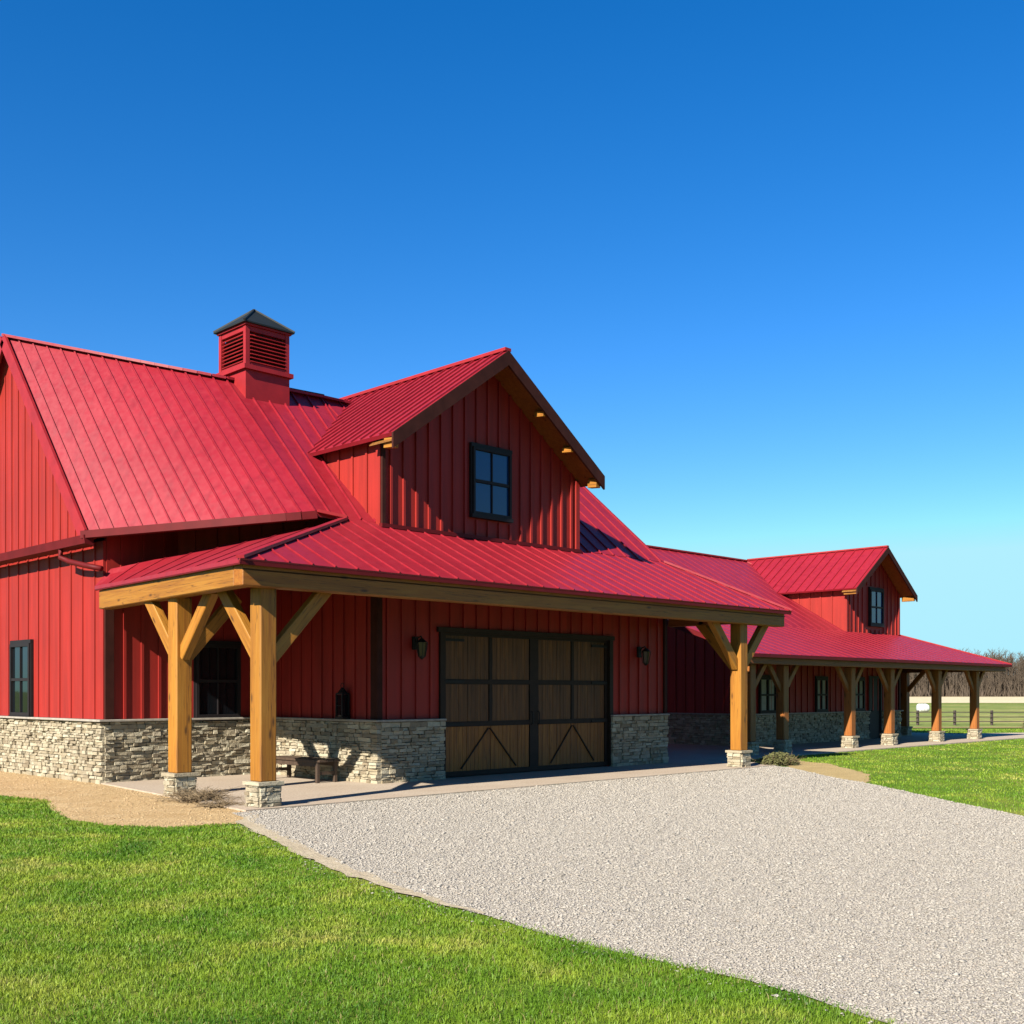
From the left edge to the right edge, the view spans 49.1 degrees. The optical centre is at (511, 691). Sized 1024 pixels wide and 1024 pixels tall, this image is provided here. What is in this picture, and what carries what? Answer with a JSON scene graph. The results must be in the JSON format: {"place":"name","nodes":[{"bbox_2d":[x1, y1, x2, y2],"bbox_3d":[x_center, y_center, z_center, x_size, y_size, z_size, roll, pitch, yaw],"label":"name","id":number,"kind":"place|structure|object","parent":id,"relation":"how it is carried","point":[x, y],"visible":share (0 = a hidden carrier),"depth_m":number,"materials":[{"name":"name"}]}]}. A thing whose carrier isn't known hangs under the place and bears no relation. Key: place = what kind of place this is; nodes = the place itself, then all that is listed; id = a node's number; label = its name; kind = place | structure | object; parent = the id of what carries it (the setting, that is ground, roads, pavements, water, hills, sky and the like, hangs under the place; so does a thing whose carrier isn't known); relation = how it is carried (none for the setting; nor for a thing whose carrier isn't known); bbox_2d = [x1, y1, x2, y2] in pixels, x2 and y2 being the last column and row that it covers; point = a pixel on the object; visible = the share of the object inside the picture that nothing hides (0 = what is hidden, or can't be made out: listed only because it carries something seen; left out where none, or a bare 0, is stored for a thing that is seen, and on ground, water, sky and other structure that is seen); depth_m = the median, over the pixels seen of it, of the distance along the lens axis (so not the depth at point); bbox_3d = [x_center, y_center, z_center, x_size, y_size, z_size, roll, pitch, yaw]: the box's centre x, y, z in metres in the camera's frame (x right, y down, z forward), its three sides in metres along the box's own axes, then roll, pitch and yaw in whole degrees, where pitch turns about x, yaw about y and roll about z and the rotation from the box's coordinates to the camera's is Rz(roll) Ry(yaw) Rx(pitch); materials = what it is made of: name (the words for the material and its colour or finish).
{"place":"outdoors","nodes":[
{"label":"outdoors","id":0,"kind":"place"},
{"bbox_2d":[0,728,1023,1023],"bbox_3d":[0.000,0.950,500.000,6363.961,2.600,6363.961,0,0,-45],"label":"ground","id":1,"kind":"structure","parent":0,"point":[814,758],"depth_m":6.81,"materials":[{"name":"green plant"}]},
{"bbox_2d":[0,771,258,827],"bbox_3d":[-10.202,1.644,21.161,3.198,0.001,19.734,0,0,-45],"label":"dirt bed","id":2,"kind":"object","parent":1,"relation":"on","point":[133,810],"visible":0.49,"depth_m":16.22,"materials":[{"name":"brown soil"}]},
{"bbox_2d":[139,785,241,803],"bbox_3d":[-4.724,1.530,16.869,1.449,0.295,1.222,0,0,33],"label":"dry shrub","id":3,"kind":"object","parent":2,"relation":"on","point":[189,796],"visible":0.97,"depth_m":16.72,"materials":[{"name":"brown plant"}]},
{"bbox_2d":[193,795,244,809],"bbox_3d":[-4.185,1.588,16.011,0.809,0.242,0.764,0,0,-14],"label":"dry tuft","id":4,"kind":"object","parent":2,"relation":"on","point":[223,803],"visible":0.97,"depth_m":15.92,"materials":[{"name":"beige plant"}]},
{"bbox_2d":[101,732,1023,811],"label":"concrete walk","id":5,"kind":"structure","parent":1,"relation":"on","point":[297,791],"depth_m":20.87,"materials":[{"name":"beige concrete"}]},
{"bbox_2d":[276,755,340,782],"bbox_3d":[-3.840,1.411,20.556,0.468,0.415,1.700,0,0,-45],"label":"bench","id":6,"kind":"object","parent":5,"relation":"on","point":[315,762],"visible":0.8,"depth_m":20.20,"materials":[{"name":"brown wood"}]},
{"bbox_2d":[0,309,791,807],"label":"barn","id":7,"kind":"structure","parent":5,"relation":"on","point":[246,559],"depth_m":21.06,"materials":[{"name":"red metal"}]},
{"bbox_2d":[8,639,33,718],"bbox_3d":[-9.886,-0.253,22.542,0.095,1.585,1.040,0,0,-45],"label":"window","id":8,"kind":"structure","parent":7,"relation":"in","point":[21,652],"depth_m":22.50,"materials":[{"name":"glass"}]},
{"bbox_2d":[193,641,241,721],"bbox_3d":[-5.677,-0.213,21.615,1.010,1.545,0.095,0,0,-45],"label":"window","id":9,"kind":"structure","parent":7,"relation":"in","point":[219,662],"depth_m":21.61,"materials":[{"name":"glass"}]},
{"bbox_2d":[335,683,349,718],"bbox_3d":[-3.090,0.159,20.414,0.196,0.657,0.220,0,0,-45],"label":"lantern","id":10,"kind":"object","parent":7,"relation":"on","point":[342,703],"visible":1,"depth_m":20.37,"materials":[{"name":"black metal"}]},
{"bbox_2d":[412,636,427,658],"bbox_3d":[-1.673,-0.807,20.340,0.236,0.434,0.321,0,0,-45],"label":"wall lantern","id":11,"kind":"object","parent":7,"relation":"attached to","point":[420,645],"depth_m":20.27,"materials":[{"name":"black metal"}]},
{"bbox_2d":[469,442,513,522],"bbox_3d":[-0.392,-4.043,21.690,1.100,1.425,0.095,0,0,-45],"label":"window","id":12,"kind":"structure","parent":7,"relation":"in","point":[490,467],"depth_m":21.66,"materials":[{"name":"glass"}]},
{"bbox_2d":[436,627,614,776],"bbox_3d":[0.382,0.197,22.656,5.100,2.814,0.160,0,0,-45],"label":"garage door","id":13,"kind":"structure","parent":7,"relation":"in","point":[516,702],"depth_m":22.53,"materials":[{"name":"brown wood"}]},
{"bbox_2d":[637,646,650,664],"bbox_3d":[2.938,-0.807,24.951,0.236,0.434,0.321,0,0,-45],"label":"wall lantern","id":14,"kind":"object","parent":7,"relation":"attached to","point":[644,652],"depth_m":24.88,"materials":[{"name":"black metal"}]},
{"bbox_2d":[647,545,1011,755],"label":"barn wing","id":15,"kind":"structure","parent":5,"relation":"on","point":[837,657],"depth_m":36.34,"materials":[{"name":"red metal"}]},
{"bbox_2d":[758,675,775,713],"bbox_3d":[7.765,0.087,33.997,0.980,1.195,0.095,0,0,-45],"label":"window","id":16,"kind":"structure","parent":15,"relation":"in","point":[764,685],"depth_m":33.93,"materials":[{"name":"glass"}]},
{"bbox_2d":[815,676,828,711],"bbox_3d":[10.021,0.087,36.252,0.780,1.195,0.095,0,0,-45],"label":"window","id":17,"kind":"structure","parent":15,"relation":"in","point":[820,688],"depth_m":36.24,"materials":[{"name":"glass"}]},
{"bbox_2d":[855,677,865,710],"bbox_3d":[11.774,0.087,38.006,0.780,1.195,0.095,0,0,-45],"label":"window","id":18,"kind":"structure","parent":15,"relation":"in","point":[860,688],"depth_m":38.10,"materials":[{"name":"glass"}]},
{"bbox_2d":[868,676,881,738],"bbox_3d":[12.592,0.527,38.850,0.930,2.154,0.125,0,0,-45],"label":"door","id":19,"kind":"structure","parent":15,"relation":"in","point":[875,726],"depth_m":38.90,"materials":[{"name":"black metal"}]},
{"bbox_2d":[868,587,884,626],"bbox_3d":[12.626,-2.933,38.781,1.010,1.345,0.095,0,0,-45],"label":"window","id":20,"kind":"structure","parent":15,"relation":"in","point":[875,595],"depth_m":38.74,"materials":[{"name":"glass"}]},
{"bbox_2d":[764,759,869,782],"bbox_3d":[6.610,1.644,23.716,1.249,0.001,7.220,0,0,2],"label":"dry patch","id":21,"kind":"object","parent":1,"relation":"on","point":[827,769],"visible":0.77,"depth_m":23.16,"materials":[{"name":"soil"}]},
{"bbox_2d":[750,750,804,765],"bbox_3d":[5.982,1.498,25.281,1.256,0.363,1.116,0,0,-6],"label":"shrub","id":22,"kind":"object","parent":21,"relation":"on","point":[776,758],"visible":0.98,"depth_m":25.09,"materials":[{"name":"green plant"}]},
{"bbox_2d":[910,648,1023,696],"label":"bare wood","id":23,"kind":"object","parent":1,"relation":"on","point":[1009,682],"visible":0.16,"depth_m":303.83,"materials":[{"name":"brown plant"}]},
{"bbox_2d":[910,703,1023,726],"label":"pasture","id":24,"kind":"structure","parent":1,"relation":"on","point":[988,707],"depth_m":94.41,"materials":[{"name":"green plant"}]},
{"bbox_2d":[910,710,1023,724],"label":"pasture fence","id":25,"kind":"object","parent":24,"relation":"on","point":[954,712],"visible":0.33,"depth_m":74.88,"materials":[{"name":"brown wood"}]},
{"bbox_2d":[0,0,1023,661],"label":"sky","id":26,"kind":"structure","parent":0,"point":[762,261],"materials":[{"name":"blue"}]},
{"bbox_2d":[233,766,1023,1023],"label":"gravel driveway","id":27,"kind":"structure","parent":0,"point":[831,946],"depth_m":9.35,"materials":[{"name":"beige gravel"}]},
{"bbox_2d":[235,814,484,913],"bbox_3d":[-2.015,1.634,11.517,0.508,0.001,7.421,0,0,-25],"label":"lawn edging","id":28,"kind":"object","parent":27,"relation":"on","point":[328,862],"visible":1,"depth_m":10.86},
{"bbox_2d":[231,819,891,1023],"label":"strewn stones","id":29,"kind":"object","parent":27,"relation":"on","point":[776,995],"visible":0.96,"depth_m":7.41,"materials":[{"name":"beige stone"}]},
{"bbox_2d":[752,728,1023,814],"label":"lawn grass","id":30,"kind":"structure","parent":0,"point":[925,773],"depth_m":24.58,"materials":[{"name":"green plant"}]},
{"bbox_2d":[916,703,929,711],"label":"wrapped bale","id":31,"kind":"object","parent":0,"point":[925,707],"visible":0.85,"depth_m":103.64,"materials":[{"name":"plastic"}]},
{"bbox_2d":[910,697,1023,702],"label":"stubble field","id":32,"kind":"structure","parent":0,"point":[967,699],"depth_m":199.18,"materials":[{"name":"beige plant"}]},
{"bbox_2d":[913,727,1022,727],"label":"dry track","id":33,"kind":"structure","parent":0,"point":[969,727],"depth_m":62.87,"materials":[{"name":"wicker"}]}
]}

